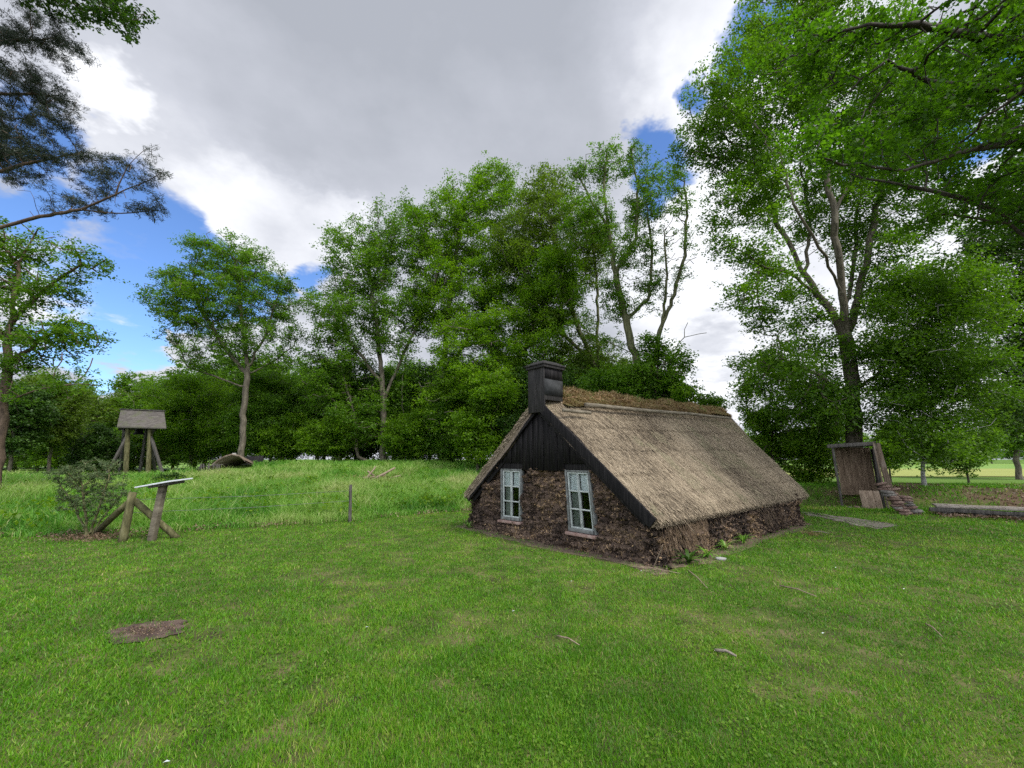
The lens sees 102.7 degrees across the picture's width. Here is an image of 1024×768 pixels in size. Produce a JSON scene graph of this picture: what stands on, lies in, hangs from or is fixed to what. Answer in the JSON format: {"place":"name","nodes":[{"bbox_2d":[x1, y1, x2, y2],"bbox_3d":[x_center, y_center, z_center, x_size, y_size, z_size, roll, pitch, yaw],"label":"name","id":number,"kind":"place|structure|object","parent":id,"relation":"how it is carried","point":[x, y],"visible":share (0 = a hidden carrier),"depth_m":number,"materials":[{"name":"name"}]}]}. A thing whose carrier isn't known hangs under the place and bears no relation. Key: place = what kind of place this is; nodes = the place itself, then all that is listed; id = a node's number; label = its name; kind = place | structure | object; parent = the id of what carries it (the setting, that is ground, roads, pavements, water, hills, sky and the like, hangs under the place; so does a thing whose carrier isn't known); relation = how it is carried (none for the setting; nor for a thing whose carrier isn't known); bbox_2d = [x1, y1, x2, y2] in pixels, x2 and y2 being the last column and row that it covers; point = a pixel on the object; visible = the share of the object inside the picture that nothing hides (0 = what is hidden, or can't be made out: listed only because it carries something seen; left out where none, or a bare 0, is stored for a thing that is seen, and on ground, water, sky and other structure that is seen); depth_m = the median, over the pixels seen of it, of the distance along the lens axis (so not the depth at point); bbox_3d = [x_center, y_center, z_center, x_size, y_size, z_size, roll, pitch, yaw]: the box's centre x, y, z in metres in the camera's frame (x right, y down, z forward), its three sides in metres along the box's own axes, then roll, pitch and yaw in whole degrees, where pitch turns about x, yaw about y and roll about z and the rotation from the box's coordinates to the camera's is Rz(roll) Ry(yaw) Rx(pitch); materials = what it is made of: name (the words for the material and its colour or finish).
{"place":"outdoors","nodes":[
{"label":"outdoors","id":0,"kind":"place"},
{"bbox_2d":[0,458,486,537],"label":"meadow grass","id":1,"kind":"structure","parent":0,"point":[369,506],"depth_m":13.30,"materials":[{"name":"green plant"}]},
{"bbox_2d":[0,459,1023,767],"bbox_3d":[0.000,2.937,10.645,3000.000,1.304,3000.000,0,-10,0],"label":"ground","id":2,"kind":"structure","parent":0,"point":[356,635],"depth_m":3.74,"materials":[{"name":"green plant"}]},
{"bbox_2d":[4,453,33,471],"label":"wood tree","id":3,"kind":"object","parent":2,"relation":"on","point":[14,467],"visible":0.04,"depth_m":34.61,"materials":[{"name":"green plant"}]},
{"bbox_2d":[0,379,76,473],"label":"wood edge bush","id":4,"kind":"object","parent":2,"relation":"on","point":[30,418],"visible":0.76,"depth_m":24.08,"materials":[{"name":"green plant"}]},
{"bbox_2d":[14,444,63,472],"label":"wood tree","id":5,"kind":"object","parent":2,"relation":"on","point":[35,458],"visible":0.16,"depth_m":33.54,"materials":[{"name":"green plant"}]},
{"bbox_2d":[28,423,83,471],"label":"wood tree","id":6,"kind":"object","parent":2,"relation":"on","point":[53,461],"visible":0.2,"depth_m":33.95,"materials":[{"name":"green plant"}]},
{"bbox_2d":[8,370,105,473],"bbox_3d":[-30.543,2.600,27.113,5.266,7.253,4.760,-8,-13,37],"label":"wood edge bush","id":7,"kind":"object","parent":2,"relation":"on","point":[66,431],"visible":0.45,"depth_m":26.87,"materials":[{"name":"green plant"}]},
{"bbox_2d":[25,376,98,468],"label":"tree","id":8,"kind":"object","parent":2,"relation":"on","point":[77,393],"visible":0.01,"depth_m":48.78,"materials":[{"name":"green plant"}]},
{"bbox_2d":[0,216,130,488],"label":"birch tree","id":9,"kind":"object","parent":2,"relation":"on","point":[12,333],"visible":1,"depth_m":15.53,"materials":[{"name":"green plant"}]},
{"bbox_2d":[27,531,142,542],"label":"shrub litter","id":10,"kind":"object","parent":2,"relation":"on","point":[94,535],"visible":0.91,"depth_m":8.25,"materials":[{"name":"brown plant"}]},
{"bbox_2d":[0,0,172,228],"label":"pine tree","id":11,"kind":"object","parent":2,"relation":"on","point":[23,151],"visible":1,"depth_m":9.80,"materials":[{"name":"green plant"}]},
{"bbox_2d":[18,0,159,47],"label":"birch tree","id":12,"kind":"object","parent":2,"relation":"on","point":[124,11],"visible":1,"depth_m":9.33,"materials":[{"name":"green plant"}]},
{"bbox_2d":[40,457,138,539],"bbox_3d":[-8.774,2.336,8.434,1.792,1.663,0.918,0,-10,0],"label":"broom shrub","id":13,"kind":"object","parent":2,"relation":"on","point":[76,475],"visible":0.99,"depth_m":8.43,"materials":[{"name":"green plant"}]},
{"bbox_2d":[70,392,116,470],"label":"tree","id":14,"kind":"object","parent":2,"relation":"on","point":[98,411],"visible":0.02,"depth_m":43.10,"materials":[{"name":"green plant"}]},
{"bbox_2d":[54,422,139,472],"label":"holly tree","id":15,"kind":"object","parent":2,"relation":"on","point":[100,442],"visible":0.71,"depth_m":28.65,"materials":[{"name":"green plant"}]},
{"bbox_2d":[3,465,207,469],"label":"field","id":16,"kind":"structure","parent":2,"relation":"on","point":[164,468],"depth_m":49.16,"materials":[{"name":"green plant"}]},
{"bbox_2d":[68,389,152,455],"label":"tree","id":17,"kind":"object","parent":2,"relation":"on","point":[109,409],"visible":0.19,"depth_m":40.34,"materials":[{"name":"green plant"}]},
{"bbox_2d":[98,370,165,468],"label":"tree","id":18,"kind":"object","parent":2,"relation":"on","point":[117,385],"visible":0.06,"depth_m":45.50,"materials":[{"name":"green plant"}]},
{"bbox_2d":[106,409,165,473],"bbox_3d":[-25.188,3.981,27.552,6.184,4.679,2.807,-10,-14,43],"label":"bell frame","id":19,"kind":"object","parent":2,"relation":"on","point":[148,422],"visible":0.77,"depth_m":26.96,"materials":[{"name":"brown wood"}]},
{"bbox_2d":[112,427,161,471],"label":"wood tree","id":20,"kind":"object","parent":2,"relation":"on","point":[134,441],"visible":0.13,"depth_m":33.36,"materials":[{"name":"green plant"}]},
{"bbox_2d":[95,492,179,542],"bbox_3d":[-8.007,2.748,8.452,2.330,1.051,0.646,-2,-11,12],"label":"braced post","id":21,"kind":"object","parent":2,"relation":"on","point":[126,507],"visible":0.83,"depth_m":8.23,"materials":[{"name":"brown wood"}]},
{"bbox_2d":[93,373,182,467],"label":"tree","id":22,"kind":"object","parent":2,"relation":"on","point":[130,404],"visible":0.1,"depth_m":41.00,"materials":[{"name":"green plant"}]},
{"bbox_2d":[105,619,187,644],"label":"bare soil","id":23,"kind":"structure","parent":2,"relation":"on","point":[155,634],"depth_m":3.83,"materials":[{"name":"soil"}]},
{"bbox_2d":[129,431,181,469],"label":"wood tree","id":24,"kind":"object","parent":2,"relation":"on","point":[160,451],"visible":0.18,"depth_m":33.89,"materials":[{"name":"green plant"}]},
{"bbox_2d":[134,478,192,540],"bbox_3d":[-7.029,2.563,8.184,0.780,1.324,0.446,1,-10,-7],"label":"information board","id":25,"kind":"object","parent":2,"relation":"on","point":[157,511],"visible":0.82,"depth_m":8.17,"materials":[{"name":"brown wood"}]},
{"bbox_2d":[151,472,190,480],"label":"bramble bush","id":26,"kind":"object","parent":2,"relation":"on","point":[170,476],"visible":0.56,"depth_m":17.53,"materials":[{"name":"green plant"}]},
{"bbox_2d":[163,450,187,468],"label":"wood tree","id":27,"kind":"object","parent":2,"relation":"on","point":[173,464],"visible":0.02,"depth_m":45.14,"materials":[{"name":"green plant"}]},
{"bbox_2d":[131,371,250,469],"bbox_3d":[-24.384,3.030,32.138,9.716,8.175,6.841,0,-10,0],"label":"wood edge bush","id":28,"kind":"object","parent":2,"relation":"on","point":[187,421],"visible":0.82,"depth_m":31.02,"materials":[{"name":"green plant"}]},
{"bbox_2d":[150,370,234,469],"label":"tree","id":29,"kind":"object","parent":2,"relation":"on","point":[175,457],"visible":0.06,"depth_m":40.72,"materials":[{"name":"green plant"}]},
{"bbox_2d":[153,359,252,469],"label":"tree","id":30,"kind":"object","parent":2,"relation":"on","point":[173,370],"visible":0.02,"depth_m":42.67,"materials":[{"name":"green plant"}]},
{"bbox_2d":[197,463,223,471],"bbox_3d":[-17.377,4.870,23.512,1.480,0.634,0.177,0,-10,0],"label":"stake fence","id":31,"kind":"object","parent":2,"relation":"on","point":[208,466],"visible":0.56,"depth_m":23.47,"materials":[{"name":"grey wood"}]},
{"bbox_2d":[127,227,311,456],"bbox_3d":[-20.085,-2.637,28.462,12.194,16.644,6.467,0,-10,0],"label":"oak tree","id":32,"kind":"object","parent":2,"relation":"on","point":[223,276],"visible":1,"depth_m":28.19,"materials":[{"name":"green plant"}]},
{"bbox_2d":[0,507,469,639],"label":"leaf litter","id":33,"kind":"object","parent":2,"relation":"on","point":[115,529],"visible":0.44,"depth_m":8.60,"materials":[{"name":"brown plant"}]},
{"bbox_2d":[210,453,263,468],"bbox_3d":[-16.787,4.945,25.080,2.102,1.400,2.000,0,-10,0],"label":"reed shelter","id":34,"kind":"object","parent":2,"relation":"on","point":[233,459],"visible":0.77,"depth_m":24.81,"materials":[{"name":"brown plant"}]},
{"bbox_2d":[193,346,300,457],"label":"tree","id":35,"kind":"object","parent":2,"relation":"on","point":[235,370],"visible":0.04,"depth_m":42.55,"materials":[{"name":"green plant"}]},
{"bbox_2d":[210,366,310,461],"bbox_3d":[-18.644,2.583,31.133,7.080,8.414,5.992,0,-10,0],"label":"wood edge bush","id":36,"kind":"object","parent":2,"relation":"on","point":[265,383],"visible":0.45,"depth_m":30.05,"materials":[{"name":"green plant"}]},
{"bbox_2d":[252,366,303,461],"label":"tree","id":37,"kind":"object","parent":2,"relation":"on","point":[287,378],"visible":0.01,"depth_m":49.61,"materials":[{"name":"green plant"}]},
{"bbox_2d":[246,384,319,458],"bbox_3d":[-17.346,3.317,30.782,6.432,6.726,5.949,0,-10,0],"label":"evergreen bush","id":38,"kind":"object","parent":2,"relation":"on","point":[280,405],"visible":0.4,"depth_m":29.42,"materials":[{"name":"green plant"}]},
{"bbox_2d":[248,412,319,461],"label":"evergreen bush","id":39,"kind":"object","parent":2,"relation":"on","point":[274,437],"visible":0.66,"depth_m":28.92,"materials":[{"name":"green plant"}]},
{"bbox_2d":[288,357,333,460],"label":"tree","id":40,"kind":"object","parent":2,"relation":"on","point":[300,366],"visible":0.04,"depth_m":44.94,"materials":[{"name":"green plant"}]},
{"bbox_2d":[293,360,361,460],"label":"tree","id":41,"kind":"object","parent":2,"relation":"on","point":[313,414],"visible":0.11,"depth_m":30.99,"materials":[{"name":"green plant"}]},
{"bbox_2d":[284,413,372,460],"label":"evergreen bush","id":42,"kind":"object","parent":2,"relation":"on","point":[316,443],"visible":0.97,"depth_m":27.87,"materials":[{"name":"green plant"}]},
{"bbox_2d":[308,373,389,461],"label":"tree","id":43,"kind":"object","parent":2,"relation":"on","point":[356,459],"visible":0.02,"depth_m":44.63,"materials":[{"name":"green plant"}]},
{"bbox_2d":[348,485,351,522],"bbox_3d":[-4.140,3.118,10.488,0.125,1.052,0.084,0,-10,0],"label":"fence post","id":44,"kind":"object","parent":2,"relation":"on","point":[350,506],"visible":0.81,"depth_m":10.46,"materials":[{"name":"grey wood"}]},
{"bbox_2d":[133,491,341,512],"bbox_3d":[-5.871,2.671,9.355,4.238,0.288,0.022,7,-13,-34],"label":"fence wire","id":45,"kind":"object","parent":44,"relation":"attached to","point":[238,496],"visible":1,"depth_m":9.20,"materials":[{"name":"metal"}]},
{"bbox_2d":[342,362,391,461],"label":"evergreen bush","id":46,"kind":"object","parent":2,"relation":"on","point":[364,381],"visible":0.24,"depth_m":31.58,"materials":[{"name":"green plant"}]},
{"bbox_2d":[285,185,456,460],"bbox_3d":[-10.220,-4.313,30.013,12.022,20.745,7.848,0,-10,0],"label":"ash tree","id":47,"kind":"object","parent":2,"relation":"on","point":[340,326],"visible":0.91,"depth_m":29.49,"materials":[{"name":"green plant"}]},
{"bbox_2d":[337,473,409,480],"bbox_3d":[-6.577,4.534,19.015,4.725,1.190,3.100,0,-10,0],"label":"brush heap","id":48,"kind":"object","parent":2,"relation":"on","point":[373,477],"visible":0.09,"depth_m":18.88,"materials":[{"name":"brown wood"}]},
{"bbox_2d":[362,357,424,460],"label":"tree","id":49,"kind":"object","parent":2,"relation":"on","point":[392,366],"visible":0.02,"depth_m":40.96,"materials":[{"name":"green plant"}]},
{"bbox_2d":[369,366,428,460],"bbox_3d":[-8.703,2.727,32.697,5.593,8.771,5.347,8,-13,-37],"label":"evergreen bush","id":50,"kind":"object","parent":2,"relation":"on","point":[391,401],"visible":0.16,"depth_m":32.00,"materials":[{"name":"green plant"}]},
{"bbox_2d":[374,408,444,460],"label":"evergreen bush","id":51,"kind":"object","parent":2,"relation":"on","point":[405,434],"visible":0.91,"depth_m":27.35,"materials":[{"name":"green plant"}]},
{"bbox_2d":[401,356,447,459],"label":"evergreen bush","id":52,"kind":"object","parent":2,"relation":"on","point":[430,376],"visible":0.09,"depth_m":32.80,"materials":[{"name":"green plant"}]},
{"bbox_2d":[392,349,470,460],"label":"tree","id":53,"kind":"object","parent":2,"relation":"on","point":[421,374],"depth_m":46.81,"materials":[{"name":"green plant"}]},
{"bbox_2d":[419,389,469,462],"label":"evergreen bush","id":54,"kind":"object","parent":2,"relation":"on","point":[443,447],"visible":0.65,"depth_m":26.59,"materials":[{"name":"green plant"}]},
{"bbox_2d":[392,150,541,459],"bbox_3d":[-3.195,-6.094,31.807,12.576,24.991,8.089,0,-10,0],"label":"ash tree","id":55,"kind":"object","parent":2,"relation":"on","point":[472,257],"visible":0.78,"depth_m":30.84,"materials":[{"name":"green plant"}]},
{"bbox_2d":[436,361,527,471],"bbox_3d":[-1.727,2.039,24.905,5.958,6.620,4.836,0,-10,0],"label":"evergreen bush","id":56,"kind":"object","parent":2,"relation":"on","point":[469,431],"visible":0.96,"depth_m":24.24,"materials":[{"name":"green plant"}]},
{"bbox_2d":[408,240,596,452],"bbox_3d":[-0.548,-2.266,27.788,12.741,15.468,7.018,0,-10,0],"label":"ash tree","id":57,"kind":"object","parent":2,"relation":"on","point":[482,329],"visible":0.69,"depth_m":26.97,"materials":[{"name":"green plant"}]},
{"bbox_2d":[487,353,585,442],"bbox_3d":[1.526,1.856,25.882,6.725,7.544,6.116,0,-10,0],"label":"evergreen bush","id":58,"kind":"object","parent":2,"relation":"on","point":[505,424],"visible":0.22,"depth_m":25.19,"materials":[{"name":"green plant"}]},
{"bbox_2d":[483,161,632,390],"bbox_3d":[3.436,-5.233,29.449,11.091,23.990,7.055,0,-10,0],"label":"alder tree","id":59,"kind":"object","parent":2,"relation":"on","point":[539,230],"visible":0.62,"depth_m":29.08,"materials":[{"name":"green plant"}]},
{"bbox_2d":[545,343,617,378],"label":"tree","id":60,"kind":"object","parent":2,"relation":"on","point":[581,362],"depth_m":48.54,"materials":[{"name":"green plant"}]},
{"bbox_2d":[552,134,703,400],"bbox_3d":[6.975,-5.037,24.369,8.925,21.449,4.615,0,-10,0],"label":"willow tree","id":61,"kind":"object","parent":2,"relation":"on","point":[616,285],"visible":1,"depth_m":24.81,"materials":[{"name":"green plant"}]},
{"bbox_2d":[455,523,810,575],"bbox_3d":[3.096,3.455,10.004,7.311,0.019,5.936,8,-13,-39],"label":"dirt strip","id":62,"kind":"object","parent":2,"relation":"on","point":[670,565],"visible":0.09,"depth_m":7.25,"materials":[{"name":"soil"}]},
{"bbox_2d":[672,549,705,563],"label":"dock plant","id":63,"kind":"object","parent":62,"relation":"on","point":[688,557],"visible":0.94,"depth_m":6.31,"materials":[{"name":"green plant"}]},
{"bbox_2d":[696,545,718,557],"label":"dock plant","id":64,"kind":"object","parent":62,"relation":"on","point":[706,552],"visible":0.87,"depth_m":6.71,"materials":[{"name":"green plant"}]},
{"bbox_2d":[715,539,737,549],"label":"grass tuft","id":65,"kind":"object","parent":62,"relation":"on","point":[724,545],"visible":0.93,"depth_m":7.30,"materials":[{"name":"green plant"}]},
{"bbox_2d":[733,531,755,543],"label":"grass tuft","id":66,"kind":"object","parent":62,"relation":"on","point":[743,539],"visible":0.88,"depth_m":7.79,"materials":[{"name":"green plant"}]},
{"bbox_2d":[463,360,808,566],"bbox_3d":[4.053,1.860,11.160,9.431,3.666,5.443,9,-14,-40],"label":"sod hut","id":67,"kind":"object","parent":2,"relation":"on","point":[616,475],"visible":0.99,"depth_m":8.36,"materials":[{"name":"plant"}]},
{"bbox_2d":[497,468,523,524],"bbox_3d":[-0.006,2.424,8.894,0.212,1.160,0.734,9,-14,-40],"label":"window","id":68,"kind":"structure","parent":67,"relation":"in","point":[506,474],"depth_m":8.94,"materials":[{"name":"paint"}]},
{"bbox_2d":[564,470,598,538],"bbox_3d":[1.258,2.151,7.438,0.212,1.165,0.744,9,-14,-40],"label":"window","id":69,"kind":"structure","parent":67,"relation":"in","point":[572,478],"depth_m":7.51,"materials":[{"name":"paint"}]},
{"bbox_2d":[572,328,706,402],"bbox_3d":[7.124,1.093,22.780,7.642,8.686,4.246,0,-10,0],"label":"elder tree","id":70,"kind":"object","parent":2,"relation":"on","point":[628,380],"visible":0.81,"depth_m":22.45,"materials":[{"name":"green plant"}]},
{"bbox_2d":[664,381,735,409],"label":"sapling","id":71,"kind":"object","parent":2,"relation":"on","point":[708,399],"visible":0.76,"depth_m":20.96,"materials":[{"name":"green plant"}]},
{"bbox_2d":[714,648,736,656],"bbox_3d":[1.769,2.223,3.396,0.028,0.044,0.172,10,-14,-43],"label":"fallen stick","id":72,"kind":"object","parent":2,"relation":"on","point":[723,650],"visible":1,"depth_m":3.40,"materials":[{"name":"beige wood"}]},
{"bbox_2d":[729,339,830,475],"bbox_3d":[12.155,1.298,19.326,5.189,6.890,3.629,0,-10,0],"label":"sapling","id":73,"kind":"object","parent":2,"relation":"on","point":[755,421],"visible":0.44,"depth_m":18.68,"materials":[{"name":"green plant"}]},
{"bbox_2d":[798,527,828,535],"bbox_3d":[6.419,3.191,8.747,0.521,0.181,0.758,5,-11,-24],"label":"straw wisp","id":74,"kind":"object","parent":2,"relation":"on","point":[810,533],"visible":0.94,"depth_m":8.73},
{"bbox_2d":[773,388,861,483],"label":"sapling","id":75,"kind":"object","parent":2,"relation":"on","point":[811,457],"visible":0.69,"depth_m":16.87,"materials":[{"name":"green plant"}]},
{"bbox_2d":[665,0,999,447],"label":"oak tree","id":76,"kind":"object","parent":2,"relation":"on","point":[762,42],"visible":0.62,"depth_m":18.01,"materials":[{"name":"green plant"}]},
{"bbox_2d":[805,423,868,461],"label":"tree","id":77,"kind":"object","parent":2,"relation":"on","point":[843,438],"visible":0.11,"depth_m":125.33,"materials":[{"name":"green plant"}]},
{"bbox_2d":[827,441,892,507],"bbox_3d":[11.846,3.155,14.098,1.697,2.279,1.267,-5,-11,23],"label":"plank shelter","id":78,"kind":"object","parent":2,"relation":"on","point":[855,470],"visible":0.84,"depth_m":14.43,"materials":[{"name":"brown wood"}]},
{"bbox_2d":[859,490,882,508],"bbox_3d":[11.706,3.771,13.360,0.526,0.575,0.195,-5,-11,23],"label":"loose board","id":79,"kind":"object","parent":2,"relation":"on","point":[870,499],"visible":0.84,"depth_m":13.35,"materials":[{"name":"beige wood"}]},
{"bbox_2d":[724,0,1023,245],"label":"maple tree","id":80,"kind":"object","parent":2,"relation":"on","point":[960,83],"visible":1,"depth_m":9.71,"materials":[{"name":"green plant"}]},
{"bbox_2d":[869,413,917,481],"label":"pasture shrub","id":81,"kind":"object","parent":2,"relation":"on","point":[889,463],"visible":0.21,"depth_m":24.30,"materials":[{"name":"green plant"}]},
{"bbox_2d":[782,463,1023,468],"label":"field green","id":82,"kind":"object","parent":2,"relation":"on","point":[1001,466],"depth_m":77.82,"materials":[{"name":"green plant"}]},
{"bbox_2d":[786,469,1023,476],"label":"field","id":83,"kind":"structure","parent":2,"relation":"on","point":[984,472],"depth_m":40.17,"materials":[{"name":"plant"}]},
{"bbox_2d":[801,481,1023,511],"bbox_3d":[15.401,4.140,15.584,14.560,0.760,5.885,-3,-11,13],"label":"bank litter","id":84,"kind":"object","parent":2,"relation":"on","point":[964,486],"visible":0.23,"depth_m":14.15,"materials":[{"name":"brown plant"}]},
{"bbox_2d":[805,241,1023,485],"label":"hazel tree","id":85,"kind":"object","parent":2,"relation":"on","point":[953,303],"visible":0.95,"depth_m":15.07,"materials":[{"name":"green plant"}]},
{"bbox_2d":[916,427,1023,483],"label":"pasture shrub","id":86,"kind":"object","parent":2,"relation":"on","point":[966,467],"visible":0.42,"depth_m":23.22,"materials":[{"name":"green plant"}]},
{"bbox_2d":[928,510,1023,522],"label":"bench litter","id":87,"kind":"object","parent":2,"relation":"on","point":[957,514],"visible":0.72,"depth_m":11.31,"materials":[{"name":"brown plant"}]},
{"bbox_2d":[929,503,1023,518],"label":"timber bench","id":88,"kind":"object","parent":2,"relation":"on","point":[972,509],"visible":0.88,"depth_m":11.49,"materials":[{"name":"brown wood"}]},
{"bbox_2d":[941,150,1023,444],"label":"broadleaf tree","id":89,"kind":"object","parent":2,"relation":"on","point":[1009,249],"visible":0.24,"depth_m":17.76,"materials":[{"name":"green plant"}]},
{"bbox_2d":[956,384,1023,479],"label":"broadleaf tree","id":90,"kind":"object","parent":2,"relation":"on","point":[1015,448],"visible":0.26,"depth_m":29.34,"materials":[{"name":"green plant"}]},
{"bbox_2d":[998,446,1023,461],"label":"wood tree","id":91,"kind":"object","parent":2,"relation":"on","point":[1009,454],"visible":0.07,"depth_m":132.01,"materials":[{"name":"green plant"}]},
{"bbox_2d":[0,0,1023,459],"label":"sky","id":92,"kind":"structure","parent":0,"point":[271,121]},
{"bbox_2d":[802,512,896,528],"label":"path","id":93,"kind":"structure","parent":0,"point":[863,521],"depth_m":10.64,"materials":[{"name":"grey stone"}]},
{"bbox_2d":[796,481,1023,511],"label":"bank grass","id":94,"kind":"structure","parent":0,"point":[926,508],"depth_m":14.23,"materials":[{"name":"green plant"}]},
{"bbox_3d":[11.863,3.801,12.067,0.254,0.092,0.284,0,-2,10],"label":"stacked slab","id":95,"kind":"object","parent":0,"visible":0},
{"bbox_2d":[910,509,923,512],"bbox_3d":[11.860,3.722,12.012,0.295,0.084,0.281,-10,-6,15],"label":"stacked slab","id":96,"kind":"object","parent":95,"relation":"on","point":[916,510],"depth_m":11.94,"materials":[{"name":"stone"}]},
{"bbox_3d":[11.874,3.552,12.297,0.281,0.077,0.279,1,-13,28],"label":"stacked slab","id":97,"kind":"object","parent":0,"visible":0},
{"bbox_2d":[901,498,913,501],"bbox_3d":[11.832,3.484,12.332,0.303,0.085,0.289,4,-4,-1],"label":"stacked slab","id":98,"kind":"object","parent":97,"relation":"on","point":[909,500],"depth_m":12.21,"materials":[{"name":"stone"}]},
{"bbox_2d":[897,495,912,498],"bbox_3d":[11.866,3.418,12.360,0.360,0.091,0.261,5,-3,7],"label":"stacked slab","id":99,"kind":"object","parent":98,"relation":"on","point":[904,497],"depth_m":12.28,"materials":[{"name":"stone"}]},
{"bbox_3d":[11.495,3.410,12.349,0.276,0.092,0.253,-2,-6,22],"label":"stacked slab","id":100,"kind":"object","parent":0,"visible":0},
{"bbox_2d":[882,493,896,496],"bbox_3d":[11.448,3.360,12.434,0.399,0.083,0.237,-2,2,-5],"label":"stacked slab","id":101,"kind":"object","parent":100,"relation":"on","point":[886,495],"depth_m":12.35,"materials":[{"name":"stone"}]},
{"bbox_2d":[880,490,894,493],"bbox_3d":[11.460,3.295,12.496,0.357,0.094,0.298,3,-2,-7],"label":"stacked slab","id":102,"kind":"object","parent":101,"relation":"on","point":[887,491],"depth_m":12.40,"materials":[{"name":"stone"}]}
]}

